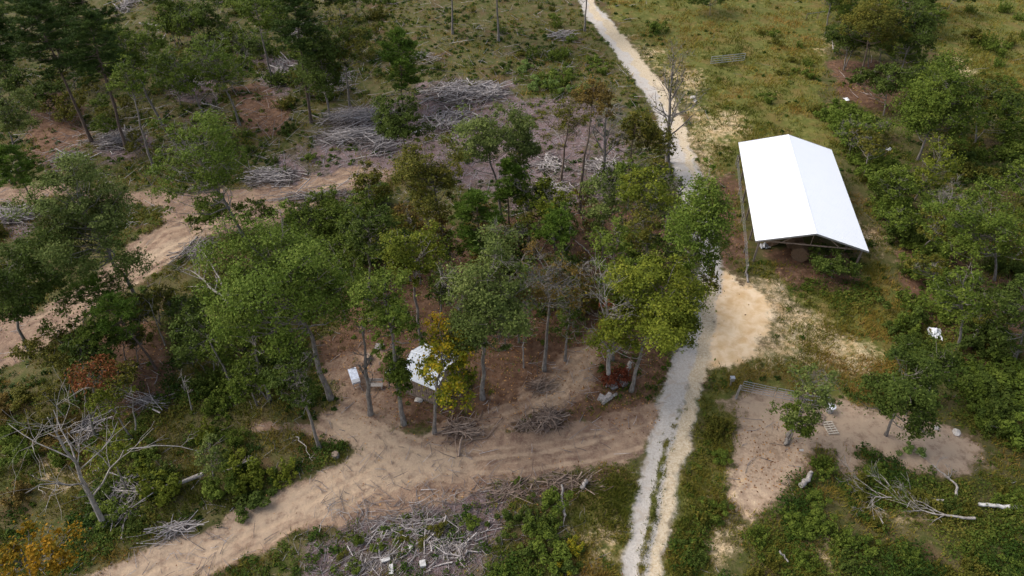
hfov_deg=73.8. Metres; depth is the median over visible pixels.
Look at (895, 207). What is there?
bush
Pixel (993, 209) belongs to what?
bush
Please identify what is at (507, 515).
bush
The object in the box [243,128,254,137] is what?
bush
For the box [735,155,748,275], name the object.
wire fence
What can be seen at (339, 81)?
understory tree
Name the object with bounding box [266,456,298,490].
bush
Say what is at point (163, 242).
dirt path
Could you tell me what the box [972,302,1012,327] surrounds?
understory tree
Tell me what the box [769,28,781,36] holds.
bush
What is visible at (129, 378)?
understory tree
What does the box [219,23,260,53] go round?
understory tree
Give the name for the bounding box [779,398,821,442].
leafy tree
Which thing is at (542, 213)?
understory tree
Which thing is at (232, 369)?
understory tree
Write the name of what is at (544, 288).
leafy tree
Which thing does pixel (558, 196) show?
leafy tree
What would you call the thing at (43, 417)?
bush
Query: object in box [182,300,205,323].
understory tree
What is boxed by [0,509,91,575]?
yellow tree
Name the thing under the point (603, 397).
stone block
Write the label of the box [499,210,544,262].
understory tree
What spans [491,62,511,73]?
bush
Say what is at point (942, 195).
bare tree
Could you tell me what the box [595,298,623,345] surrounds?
red shrub
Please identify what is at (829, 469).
bush
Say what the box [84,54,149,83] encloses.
understory tree
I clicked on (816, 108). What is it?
bush
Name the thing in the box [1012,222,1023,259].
understory tree
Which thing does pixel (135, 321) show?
understory tree
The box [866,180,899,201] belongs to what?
bush
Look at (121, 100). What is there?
understory tree
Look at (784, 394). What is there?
farm gate
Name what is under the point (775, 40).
bush
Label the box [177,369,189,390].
snag
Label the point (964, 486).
undergrowth
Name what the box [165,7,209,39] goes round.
understory tree
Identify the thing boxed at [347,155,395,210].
leafy tree
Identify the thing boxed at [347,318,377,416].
thin tree
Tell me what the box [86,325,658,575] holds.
dirt track
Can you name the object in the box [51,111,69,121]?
understory tree
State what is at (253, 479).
bush
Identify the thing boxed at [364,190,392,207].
bush
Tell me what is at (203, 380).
bush
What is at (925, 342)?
bush
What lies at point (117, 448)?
leafy tree
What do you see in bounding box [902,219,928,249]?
bush
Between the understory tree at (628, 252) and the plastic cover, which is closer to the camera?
the understory tree at (628, 252)
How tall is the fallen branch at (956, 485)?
1.142 m
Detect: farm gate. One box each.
[710,53,745,63]
[741,381,776,396]
[775,388,799,400]
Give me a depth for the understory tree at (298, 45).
93.41 m
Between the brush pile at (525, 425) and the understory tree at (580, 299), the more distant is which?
the understory tree at (580, 299)
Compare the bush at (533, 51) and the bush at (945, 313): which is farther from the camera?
the bush at (533, 51)
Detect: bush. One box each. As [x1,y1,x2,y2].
[0,220,7,236]
[0,261,13,270]
[0,392,20,425]
[0,419,20,437]
[0,421,36,447]
[0,439,33,467]
[0,479,36,510]
[9,384,36,412]
[11,419,31,438]
[15,442,41,464]
[19,408,54,445]
[34,424,53,440]
[38,421,87,451]
[45,413,81,446]
[47,441,81,471]
[51,445,86,466]
[78,477,112,511]
[89,496,127,529]
[118,428,152,461]
[119,510,149,532]
[126,455,156,483]
[131,444,161,466]
[135,469,181,506]
[139,0,156,5]
[141,459,180,486]
[141,478,169,500]
[157,0,174,10]
[168,304,200,335]
[185,364,217,395]
[187,416,215,445]
[197,373,227,399]
[200,390,228,419]
[200,462,238,501]
[207,356,238,384]
[216,29,236,53]
[220,447,245,471]
[221,426,249,447]
[227,112,239,121]
[228,456,263,496]
[229,54,247,68]
[229,466,277,523]
[231,40,249,54]
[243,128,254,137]
[245,143,266,156]
[262,70,293,86]
[262,365,282,392]
[265,65,287,88]
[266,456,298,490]
[267,42,281,58]
[268,153,279,163]
[269,353,304,382]
[270,94,295,110]
[274,121,296,134]
[276,162,289,172]
[281,295,304,316]
[281,376,295,390]
[284,48,300,59]
[298,383,322,401]
[304,152,316,159]
[312,190,334,210]
[315,89,334,102]
[320,222,338,246]
[321,210,337,233]
[335,549,348,566]
[345,559,361,574]
[348,268,370,287]
[350,531,366,546]
[360,256,376,264]
[361,5,387,19]
[362,68,384,76]
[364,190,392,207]
[369,538,383,552]
[372,0,390,5]
[373,201,390,215]
[399,530,412,541]
[417,535,429,552]
[427,519,448,534]
[433,61,441,70]
[434,526,444,539]
[446,16,463,22]
[459,514,476,530]
[465,513,481,527]
[484,508,521,542]
[485,562,507,575]
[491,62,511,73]
[495,25,506,33]
[504,514,536,538]
[511,562,527,575]
[514,49,524,56]
[517,59,533,72]
[517,539,554,575]
[518,492,544,519]
[522,294,551,315]
[522,516,550,541]
[525,45,541,57]
[525,508,556,541]
[527,74,545,91]
[532,530,571,574]
[538,69,559,80]
[538,79,560,88]
[538,513,562,538]
[541,485,573,517]
[543,75,559,88]
[547,13,559,17]
[547,532,584,575]
[548,48,564,60]
[549,89,560,97]
[551,17,562,28]
[554,558,572,575]
[556,66,573,74]
[557,46,570,56]
[557,75,571,84]
[558,84,575,93]
[565,34,578,41]
[566,72,577,79]
[567,535,585,556]
[575,81,591,92]
[583,297,615,313]
[586,54,601,63]
[589,61,607,73]
[599,242,634,258]
[649,21,667,31]
[676,536,704,558]
[677,558,691,575]
[678,526,700,551]
[685,545,709,572]
[692,533,706,549]
[696,495,734,524]
[696,496,721,525]
[701,499,728,523]
[703,426,722,444]
[704,416,736,438]
[707,414,729,434]
[711,448,733,464]
[713,495,727,508]
[742,565,770,575]
[746,524,770,548]
[757,91,776,103]
[758,28,765,34]
[763,553,781,572]
[767,37,783,45]
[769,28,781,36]
[773,69,788,75]
[779,502,796,518]
[784,56,799,63]
[784,513,819,539]
[788,512,819,540]
[793,548,820,572]
[796,41,803,48]
[801,68,814,78]
[801,512,830,537]
[802,58,814,67]
[805,101,823,112]
[806,489,832,507]
[808,453,838,482]
[809,506,837,532]
[813,102,838,116]
[816,108,851,122]
[818,448,836,466]
[825,104,854,127]
[826,98,872,117]
[827,521,854,549]
[827,547,860,575]
[829,541,852,558]
[832,119,857,135]
[841,134,862,150]
[845,107,874,125]
[845,147,866,163]
[845,470,873,508]
[853,155,900,172]
[853,533,881,558]
[854,163,878,179]
[860,162,888,176]
[862,461,887,481]
[865,170,886,191]
[866,146,895,165]
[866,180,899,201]
[867,194,904,214]
[869,513,888,534]
[876,158,911,182]
[876,295,929,329]
[876,487,919,515]
[877,194,919,214]
[877,203,918,242]
[881,320,920,340]
[882,483,908,505]
[885,161,917,175]
[887,185,929,214]
[888,570,905,575]
[890,169,914,193]
[890,340,917,361]
[891,214,939,234]
[891,312,921,341]
[894,218,923,246]
[894,332,916,345]
[895,215,922,229]
[895,286,931,312]
[896,256,916,279]
[896,441,926,457]
[897,488,944,516]
[898,244,949,273]
[898,542,920,563]
[899,239,914,248]
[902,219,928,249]
[902,261,931,279]
[910,247,950,273]
[910,556,930,573]
[911,332,935,351]
[912,238,937,250]
[912,239,942,259]
[912,248,932,268]
[916,340,952,362]
[917,226,942,249]
[917,241,940,254]
[918,280,932,293]
[926,271,952,285]
[926,306,954,324]
[931,557,952,575]
[934,298,980,322]
[936,142,971,154]
[938,494,968,518]
[943,150,991,179]
[946,161,1002,184]
[947,566,975,575]
[948,158,977,174]
[951,187,988,216]
[951,325,1022,369]
[952,138,977,150]
[952,356,971,368]
[953,374,987,402]
[955,547,986,575]
[958,174,997,193]
[960,27,987,40]
[962,499,985,516]
[963,314,1006,342]
[963,374,1008,419]
[965,3,978,12]
[966,361,1023,395]
[966,561,997,575]
[967,363,1023,412]
[967,402,1000,429]
[968,359,992,376]
[969,38,980,43]
[971,143,994,162]
[972,323,1018,340]
[974,333,1021,363]
[975,344,1017,378]
[977,397,1015,418]
[978,381,1022,411]
[978,401,1023,440]
[979,31,1003,49]
[979,560,1011,575]
[982,251,1020,278]
[982,260,1023,289]
[983,399,1015,430]
[984,348,1023,381]
[986,73,999,80]
[987,380,1011,395]
[988,492,1014,518]
[989,43,1007,56]
[989,56,1008,67]
[989,206,1011,213]
[994,77,1012,86]
[994,134,1023,161]
[994,157,1023,182]
[995,73,1017,84]
[995,381,1013,394]
[997,0,1015,12]
[997,377,1023,409]
[997,410,1023,448]
[997,554,1023,575]
[999,480,1023,498]
[1000,357,1023,377]
[1000,424,1023,452]
[1001,78,1022,87]
[1001,486,1023,514]
[1002,40,1013,48]
[1002,254,1023,271]
[1005,33,1022,44]
[1005,116,1023,135]
[1005,129,1023,159]
[1005,202,1023,216]
[1006,374,1022,391]
[1013,12,1023,19]
[1016,486,1023,504]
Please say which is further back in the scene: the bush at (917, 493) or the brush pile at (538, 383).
the brush pile at (538, 383)
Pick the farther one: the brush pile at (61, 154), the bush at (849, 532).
the brush pile at (61, 154)
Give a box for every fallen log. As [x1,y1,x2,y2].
[89,472,203,513]
[163,236,197,265]
[560,484,566,525]
[580,478,587,488]
[783,432,788,444]
[798,471,812,487]
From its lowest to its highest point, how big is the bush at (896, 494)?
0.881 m
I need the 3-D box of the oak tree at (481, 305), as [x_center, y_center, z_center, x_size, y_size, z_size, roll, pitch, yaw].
[-1.931,2.426,48.170,9.096,16.695,9.164,0,42,0]
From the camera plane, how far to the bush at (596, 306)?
60.18 m
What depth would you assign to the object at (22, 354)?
52.88 m
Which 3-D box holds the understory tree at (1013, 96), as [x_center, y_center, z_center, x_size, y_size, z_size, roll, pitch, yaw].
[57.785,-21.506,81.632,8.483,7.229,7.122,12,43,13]
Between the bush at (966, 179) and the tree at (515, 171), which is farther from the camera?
the bush at (966, 179)
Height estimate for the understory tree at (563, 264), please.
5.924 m
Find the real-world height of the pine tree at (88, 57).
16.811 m
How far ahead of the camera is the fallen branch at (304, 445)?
49.72 m
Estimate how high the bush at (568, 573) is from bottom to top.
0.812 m
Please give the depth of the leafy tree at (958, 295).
52.78 m
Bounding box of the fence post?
[734,385,741,398]
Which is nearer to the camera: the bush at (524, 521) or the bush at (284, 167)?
the bush at (524, 521)
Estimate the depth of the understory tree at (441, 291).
57.11 m
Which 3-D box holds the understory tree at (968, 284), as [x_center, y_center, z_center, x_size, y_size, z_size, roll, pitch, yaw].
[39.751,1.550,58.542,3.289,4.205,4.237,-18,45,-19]
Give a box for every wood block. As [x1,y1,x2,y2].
[381,556,389,562]
[389,564,393,574]
[419,559,425,567]
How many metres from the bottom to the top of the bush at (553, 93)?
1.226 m
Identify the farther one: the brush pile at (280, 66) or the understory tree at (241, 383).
the brush pile at (280, 66)
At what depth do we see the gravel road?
53.30 m
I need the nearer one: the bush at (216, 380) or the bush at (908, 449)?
the bush at (908, 449)
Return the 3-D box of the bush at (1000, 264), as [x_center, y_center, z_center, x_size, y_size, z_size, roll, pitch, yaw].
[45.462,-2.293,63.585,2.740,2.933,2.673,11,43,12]
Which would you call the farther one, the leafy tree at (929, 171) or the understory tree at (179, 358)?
the leafy tree at (929, 171)
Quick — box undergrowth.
[0,0,1023,575]
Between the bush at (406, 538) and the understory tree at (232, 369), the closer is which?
the bush at (406, 538)
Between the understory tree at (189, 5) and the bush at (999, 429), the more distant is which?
the understory tree at (189, 5)
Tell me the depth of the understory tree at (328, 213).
65.03 m
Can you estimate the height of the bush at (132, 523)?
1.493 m
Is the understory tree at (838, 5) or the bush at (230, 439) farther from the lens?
the understory tree at (838, 5)
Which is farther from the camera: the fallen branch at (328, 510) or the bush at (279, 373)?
the bush at (279, 373)
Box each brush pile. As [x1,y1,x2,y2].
[0,198,44,228]
[42,144,101,170]
[52,407,112,454]
[83,124,149,155]
[93,467,153,511]
[100,384,183,419]
[101,488,152,538]
[112,0,141,15]
[132,510,208,546]
[154,68,215,103]
[166,230,225,272]
[235,162,310,192]
[257,51,300,91]
[265,177,371,209]
[300,121,401,152]
[303,101,397,132]
[306,530,435,575]
[321,504,500,561]
[329,69,362,98]
[363,136,412,157]
[405,515,500,575]
[411,50,445,64]
[412,103,486,139]
[417,72,510,109]
[433,409,501,456]
[460,475,539,510]
[475,79,517,102]
[507,416,539,441]
[511,458,613,502]
[519,371,561,398]
[520,403,574,440]
[531,175,575,202]
[532,149,569,181]
[545,28,583,42]
[571,149,634,186]
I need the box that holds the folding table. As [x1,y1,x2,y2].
[348,367,360,389]
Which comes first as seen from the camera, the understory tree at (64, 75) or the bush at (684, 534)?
the bush at (684, 534)
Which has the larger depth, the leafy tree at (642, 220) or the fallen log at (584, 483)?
the leafy tree at (642, 220)
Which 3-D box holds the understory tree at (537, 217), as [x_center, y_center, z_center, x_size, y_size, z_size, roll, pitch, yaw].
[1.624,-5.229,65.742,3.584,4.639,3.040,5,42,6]
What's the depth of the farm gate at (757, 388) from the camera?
52.73 m
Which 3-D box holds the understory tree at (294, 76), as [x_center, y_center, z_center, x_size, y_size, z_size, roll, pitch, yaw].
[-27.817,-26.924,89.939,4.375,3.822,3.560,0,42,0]
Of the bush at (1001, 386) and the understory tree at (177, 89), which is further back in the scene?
the understory tree at (177, 89)
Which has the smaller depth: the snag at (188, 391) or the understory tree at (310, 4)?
the snag at (188, 391)
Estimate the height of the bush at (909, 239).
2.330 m
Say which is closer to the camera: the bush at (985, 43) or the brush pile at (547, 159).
the brush pile at (547, 159)
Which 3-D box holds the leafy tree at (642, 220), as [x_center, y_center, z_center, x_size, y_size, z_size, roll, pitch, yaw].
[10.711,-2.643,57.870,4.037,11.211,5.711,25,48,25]
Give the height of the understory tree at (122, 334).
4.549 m
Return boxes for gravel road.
[578,0,722,575]
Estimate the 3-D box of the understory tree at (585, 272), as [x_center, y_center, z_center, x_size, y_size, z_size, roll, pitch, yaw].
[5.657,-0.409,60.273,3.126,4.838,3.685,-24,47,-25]
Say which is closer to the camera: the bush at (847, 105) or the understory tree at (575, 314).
the understory tree at (575, 314)
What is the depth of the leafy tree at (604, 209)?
60.28 m
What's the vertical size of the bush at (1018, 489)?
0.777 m
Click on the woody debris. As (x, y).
(366, 502)
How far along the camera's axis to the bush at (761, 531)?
44.35 m
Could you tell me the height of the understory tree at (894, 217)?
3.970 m
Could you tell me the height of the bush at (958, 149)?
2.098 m
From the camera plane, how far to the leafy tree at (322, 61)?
79.76 m
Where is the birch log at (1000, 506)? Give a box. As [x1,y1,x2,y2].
[978,502,1017,509]
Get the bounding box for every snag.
[111,388,140,430]
[143,298,165,345]
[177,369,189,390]
[181,384,192,411]
[522,318,539,367]
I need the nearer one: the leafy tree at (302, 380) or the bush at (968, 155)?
the leafy tree at (302, 380)
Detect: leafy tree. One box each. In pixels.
[0,79,42,170]
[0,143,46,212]
[0,223,73,358]
[1,144,159,314]
[28,318,100,380]
[34,297,124,357]
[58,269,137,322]
[76,381,138,439]
[81,425,140,489]
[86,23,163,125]
[105,53,168,172]
[132,102,260,236]
[142,43,207,114]
[164,300,233,380]
[176,27,262,125]
[180,195,364,401]
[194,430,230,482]
[220,0,280,84]
[229,290,277,400]
[251,343,329,448]
[288,16,358,117]
[315,2,377,107]
[333,195,416,305]
[337,263,435,426]
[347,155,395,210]
[366,88,435,157]
[371,214,448,344]
[377,339,416,399]
[385,135,472,260]
[435,99,532,217]
[451,0,453,34]
[496,0,499,41]
[499,111,545,210]
[513,172,578,250]
[514,226,597,372]
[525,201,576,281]
[532,87,597,180]
[566,75,618,213]
[570,0,586,30]
[571,159,634,257]
[579,249,721,392]
[583,215,637,315]
[593,257,642,361]
[606,108,662,171]
[611,159,680,253]
[612,195,666,255]
[640,117,683,173]
[656,154,737,347]
[675,253,724,351]
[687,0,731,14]
[763,361,852,438]
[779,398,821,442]
[814,0,833,31]
[819,0,864,69]
[831,0,913,84]
[837,325,962,448]
[863,163,926,212]
[869,0,951,68]
[882,46,1002,160]
[903,326,970,390]
[905,171,1023,280]
[912,132,966,198]
[922,255,994,350]
[953,74,1014,143]
[978,257,1023,359]
[996,151,1023,196]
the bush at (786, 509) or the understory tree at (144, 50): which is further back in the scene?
the understory tree at (144, 50)
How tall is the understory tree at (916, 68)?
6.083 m
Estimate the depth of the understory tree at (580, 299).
56.00 m
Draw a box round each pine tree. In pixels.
[0,0,92,142]
[0,7,24,67]
[2,0,76,56]
[38,0,125,107]
[55,8,135,148]
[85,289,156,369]
[270,0,326,123]
[370,26,429,103]
[446,186,507,279]
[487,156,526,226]
[568,249,653,380]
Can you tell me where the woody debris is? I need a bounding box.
[0,0,1023,575]
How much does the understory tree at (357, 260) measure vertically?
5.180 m
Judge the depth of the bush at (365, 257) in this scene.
65.09 m
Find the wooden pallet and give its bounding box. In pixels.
[823,421,838,434]
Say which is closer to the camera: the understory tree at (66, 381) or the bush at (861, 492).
the bush at (861, 492)
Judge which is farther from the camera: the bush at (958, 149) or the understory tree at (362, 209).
the bush at (958, 149)
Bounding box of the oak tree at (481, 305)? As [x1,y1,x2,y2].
[422,216,552,400]
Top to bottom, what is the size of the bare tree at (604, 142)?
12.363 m
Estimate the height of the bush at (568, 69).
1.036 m
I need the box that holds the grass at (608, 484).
[0,0,1023,575]
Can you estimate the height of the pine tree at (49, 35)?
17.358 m
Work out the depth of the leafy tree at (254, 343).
48.44 m
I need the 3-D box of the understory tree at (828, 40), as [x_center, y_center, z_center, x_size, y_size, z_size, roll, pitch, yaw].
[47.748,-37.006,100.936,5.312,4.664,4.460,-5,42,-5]
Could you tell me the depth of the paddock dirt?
49.97 m
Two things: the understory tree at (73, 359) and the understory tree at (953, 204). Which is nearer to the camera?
the understory tree at (73, 359)
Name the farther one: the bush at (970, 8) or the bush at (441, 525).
the bush at (970, 8)
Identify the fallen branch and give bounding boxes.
[95,433,229,470]
[141,220,228,302]
[296,436,312,460]
[319,484,339,531]
[836,453,943,523]
[875,485,975,524]
[913,450,958,495]
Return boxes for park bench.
[369,378,382,388]
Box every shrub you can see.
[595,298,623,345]
[599,364,632,389]
[807,242,864,280]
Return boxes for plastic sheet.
[927,327,941,339]
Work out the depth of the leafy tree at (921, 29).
88.64 m
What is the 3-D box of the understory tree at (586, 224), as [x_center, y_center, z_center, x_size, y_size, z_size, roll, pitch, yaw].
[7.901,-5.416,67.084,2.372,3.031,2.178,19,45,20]
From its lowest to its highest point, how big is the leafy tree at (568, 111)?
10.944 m
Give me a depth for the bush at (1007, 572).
42.27 m
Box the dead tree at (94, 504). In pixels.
[0,375,153,527]
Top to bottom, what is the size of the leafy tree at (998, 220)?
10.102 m
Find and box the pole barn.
[736,134,868,267]
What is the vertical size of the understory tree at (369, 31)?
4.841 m
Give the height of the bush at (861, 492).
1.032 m
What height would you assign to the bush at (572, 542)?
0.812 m
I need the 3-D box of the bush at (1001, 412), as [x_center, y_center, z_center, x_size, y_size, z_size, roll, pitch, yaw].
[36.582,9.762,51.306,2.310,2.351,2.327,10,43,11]
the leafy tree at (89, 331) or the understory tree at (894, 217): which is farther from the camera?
the understory tree at (894, 217)
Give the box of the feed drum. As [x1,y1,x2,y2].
[826,403,835,413]
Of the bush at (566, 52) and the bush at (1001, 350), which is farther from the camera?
the bush at (566, 52)
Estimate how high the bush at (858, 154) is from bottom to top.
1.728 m
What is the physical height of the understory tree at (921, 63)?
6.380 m
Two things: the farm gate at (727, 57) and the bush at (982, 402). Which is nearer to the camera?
the bush at (982, 402)
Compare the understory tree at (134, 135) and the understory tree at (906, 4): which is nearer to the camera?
the understory tree at (134, 135)
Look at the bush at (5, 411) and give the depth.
51.86 m
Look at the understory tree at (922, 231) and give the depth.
62.66 m
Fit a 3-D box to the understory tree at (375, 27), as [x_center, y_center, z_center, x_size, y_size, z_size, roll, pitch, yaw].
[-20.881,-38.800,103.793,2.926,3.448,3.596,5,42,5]
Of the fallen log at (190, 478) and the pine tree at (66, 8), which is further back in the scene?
the pine tree at (66, 8)
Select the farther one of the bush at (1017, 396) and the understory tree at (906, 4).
the understory tree at (906, 4)
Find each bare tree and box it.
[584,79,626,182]
[643,33,711,161]
[931,174,986,227]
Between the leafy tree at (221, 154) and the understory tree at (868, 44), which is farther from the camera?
the understory tree at (868, 44)
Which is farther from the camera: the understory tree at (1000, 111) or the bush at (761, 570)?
the understory tree at (1000, 111)
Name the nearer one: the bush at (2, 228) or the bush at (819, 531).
the bush at (819, 531)
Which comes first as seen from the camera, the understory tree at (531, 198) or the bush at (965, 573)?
the bush at (965, 573)
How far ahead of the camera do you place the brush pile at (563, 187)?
74.76 m
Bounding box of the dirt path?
[0,166,395,368]
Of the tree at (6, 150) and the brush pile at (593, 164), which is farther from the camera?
the brush pile at (593, 164)
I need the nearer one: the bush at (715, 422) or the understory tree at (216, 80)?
the bush at (715, 422)
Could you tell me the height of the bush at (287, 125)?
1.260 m
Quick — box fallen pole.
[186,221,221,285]
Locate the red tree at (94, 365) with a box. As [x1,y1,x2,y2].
[61,354,123,436]
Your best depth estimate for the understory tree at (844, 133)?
78.76 m
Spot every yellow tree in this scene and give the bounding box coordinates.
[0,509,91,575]
[401,308,482,434]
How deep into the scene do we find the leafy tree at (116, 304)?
50.99 m
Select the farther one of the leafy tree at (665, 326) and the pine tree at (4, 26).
the pine tree at (4, 26)
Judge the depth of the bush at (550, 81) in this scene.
92.26 m
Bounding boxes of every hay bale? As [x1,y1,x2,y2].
[763,240,780,245]
[784,237,803,248]
[791,242,809,261]
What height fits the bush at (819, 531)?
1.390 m
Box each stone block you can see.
[597,393,606,401]
[611,382,621,389]
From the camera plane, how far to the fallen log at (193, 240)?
65.87 m
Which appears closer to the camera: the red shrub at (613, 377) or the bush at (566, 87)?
the red shrub at (613, 377)
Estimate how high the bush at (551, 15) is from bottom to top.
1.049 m
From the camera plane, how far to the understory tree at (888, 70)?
84.84 m
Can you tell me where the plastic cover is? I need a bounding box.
[760,242,770,248]
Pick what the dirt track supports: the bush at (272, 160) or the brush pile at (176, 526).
the brush pile at (176, 526)
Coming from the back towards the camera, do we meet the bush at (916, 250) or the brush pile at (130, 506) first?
the bush at (916, 250)
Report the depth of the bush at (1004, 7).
113.69 m
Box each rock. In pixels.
[414,396,422,402]
[952,428,960,435]
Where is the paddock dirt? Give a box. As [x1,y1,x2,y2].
[725,389,984,519]
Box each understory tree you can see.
[0,5,12,21]
[0,62,41,106]
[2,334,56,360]
[17,79,71,104]
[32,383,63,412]
[33,92,64,119]
[41,69,73,92]
[44,336,69,353]
[51,87,92,115]
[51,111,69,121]
[54,360,86,399]
[56,102,81,121]
[57,324,124,367]
[64,45,88,89]
[68,343,130,390]
[77,75,99,93]
[77,349,110,392]
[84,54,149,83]
[85,92,112,112]
[89,111,119,133]
[91,106,122,124]
[93,381,120,412]
[98,356,147,395]
[99,322,151,360]
[114,96,138,116]
[122,31,145,55]
[122,140,143,154]
[124,21,168,69]
[124,287,165,344]
[124,325,158,367]
[125,128,146,142]
[125,291,160,324]
[130,301,145,336]
[135,52,188,77]
[143,4,179,46]
[148,281,177,322]
[153,0,192,46]
[154,60,202,104]
[157,10,181,46]
[159,293,198,320]
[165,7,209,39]
[167,17,195,42]
[170,339,213,372]
[177,1,196,11]
[179,0,227,36]
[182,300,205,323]
[183,201,228,235]
[190,340,232,376]
[192,58,238,90]
[200,30,217,46]
[204,0,227,13]
[204,74,231,90]
[204,197,246,237]
[206,12,235,36]
[212,60,245,91]
[216,358,241,378]
[216,359,276,403]
[217,315,240,341]
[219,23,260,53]
[221,277,264,313]
[222,357,270,405]
[223,339,258,367]
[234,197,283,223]
[239,354,275,389]
[241,353,275,395]
[243,34,282,64]
[252,61,267,70]
[253,28,270,43]
[254,0,286,18]
[255,0,285,19]
[256,340,281,355]
[259,316,294,352]
[263,303,293,345]
[277,54,329,99]
[278,195,325,231]
[280,206,312,227]
[281,70,309,94]
[286,23,327,63]
[287,204,334,234]
[297,224,341,261]
[299,0,322,17]
[304,184,337,208]
[311,235,377,320]
[317,199,373,231]
[321,195,376,232]
[322,0,350,17]
[326,68,353,90]
[326,227,380,267]
[330,226,350,257]
[332,27,366,51]
[341,0,375,12]
[343,13,363,26]
[348,179,391,207]
[349,263,376,282]
[356,25,374,48]
[366,21,384,42]
[384,208,436,279]
[385,209,415,247]
[392,202,416,223]
[405,239,433,284]
[407,210,425,226]
[412,211,451,265]
[423,258,462,320]
[433,229,468,263]
[462,250,486,275]
[463,201,494,227]
[469,246,512,267]
[481,240,521,281]
[492,305,525,350]
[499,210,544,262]
[500,218,534,276]
[501,168,554,238]
[502,255,555,316]
[502,273,542,343]
[512,214,544,247]
[536,199,565,223]
[542,221,584,284]
[542,253,584,316]
[544,254,574,282]
[545,297,567,320]
[548,270,608,327]
[548,277,589,361]
[549,196,580,255]
[557,279,599,318]
[569,261,597,283]
[572,185,591,219]
[573,249,591,266]
[582,219,600,241]
[596,161,622,198]
[611,156,648,209]
[614,217,639,251]
[615,229,661,265]
[645,170,687,230]
[648,220,688,291]
[663,250,705,299]
[669,195,696,222]
[820,23,848,51]
[824,0,856,21]
[827,120,870,150]
[830,0,858,20]
[834,29,883,66]
[841,26,888,66]
[842,62,919,115]
[842,112,885,132]
[847,123,895,171]
[855,25,899,59]
[864,113,896,134]
[871,0,902,19]
[873,204,929,236]
[884,40,923,64]
[894,0,938,10]
[898,66,945,116]
[899,64,939,103]
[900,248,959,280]
[903,56,937,74]
[909,56,950,82]
[914,176,958,206]
[915,216,977,260]
[918,202,985,246]
[919,2,950,29]
[935,199,964,217]
[935,292,967,310]
[941,102,971,126]
[947,0,979,8]
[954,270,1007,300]
[956,206,1003,240]
[957,276,1001,313]
[964,77,1023,126]
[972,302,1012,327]
[976,92,1023,138]
[985,213,1023,242]
[1004,334,1023,365]
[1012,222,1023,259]
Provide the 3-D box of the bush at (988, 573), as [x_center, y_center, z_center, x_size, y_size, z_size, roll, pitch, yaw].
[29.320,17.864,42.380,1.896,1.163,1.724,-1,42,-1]
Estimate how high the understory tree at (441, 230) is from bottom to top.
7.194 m
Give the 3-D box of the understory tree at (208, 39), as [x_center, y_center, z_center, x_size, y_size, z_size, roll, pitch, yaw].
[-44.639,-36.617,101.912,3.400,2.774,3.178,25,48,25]
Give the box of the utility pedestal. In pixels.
[730,376,735,385]
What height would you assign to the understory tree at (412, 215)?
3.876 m
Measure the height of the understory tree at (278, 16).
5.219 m
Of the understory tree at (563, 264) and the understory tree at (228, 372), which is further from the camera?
the understory tree at (563, 264)
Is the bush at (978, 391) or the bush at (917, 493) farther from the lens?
the bush at (978, 391)
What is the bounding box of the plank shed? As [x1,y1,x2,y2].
[387,343,456,404]
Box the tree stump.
[331,451,339,459]
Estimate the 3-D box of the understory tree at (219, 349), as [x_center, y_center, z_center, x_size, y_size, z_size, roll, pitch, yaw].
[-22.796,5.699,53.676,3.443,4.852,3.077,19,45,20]
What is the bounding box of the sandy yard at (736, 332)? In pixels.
[702,272,772,382]
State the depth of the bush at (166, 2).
113.28 m
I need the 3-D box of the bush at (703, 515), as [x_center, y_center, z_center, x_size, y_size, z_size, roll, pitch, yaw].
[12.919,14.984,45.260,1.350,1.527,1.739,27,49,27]
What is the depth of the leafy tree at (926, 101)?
73.08 m
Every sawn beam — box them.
[602,397,611,404]
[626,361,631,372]
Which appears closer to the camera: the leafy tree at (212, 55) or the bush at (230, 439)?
the bush at (230, 439)

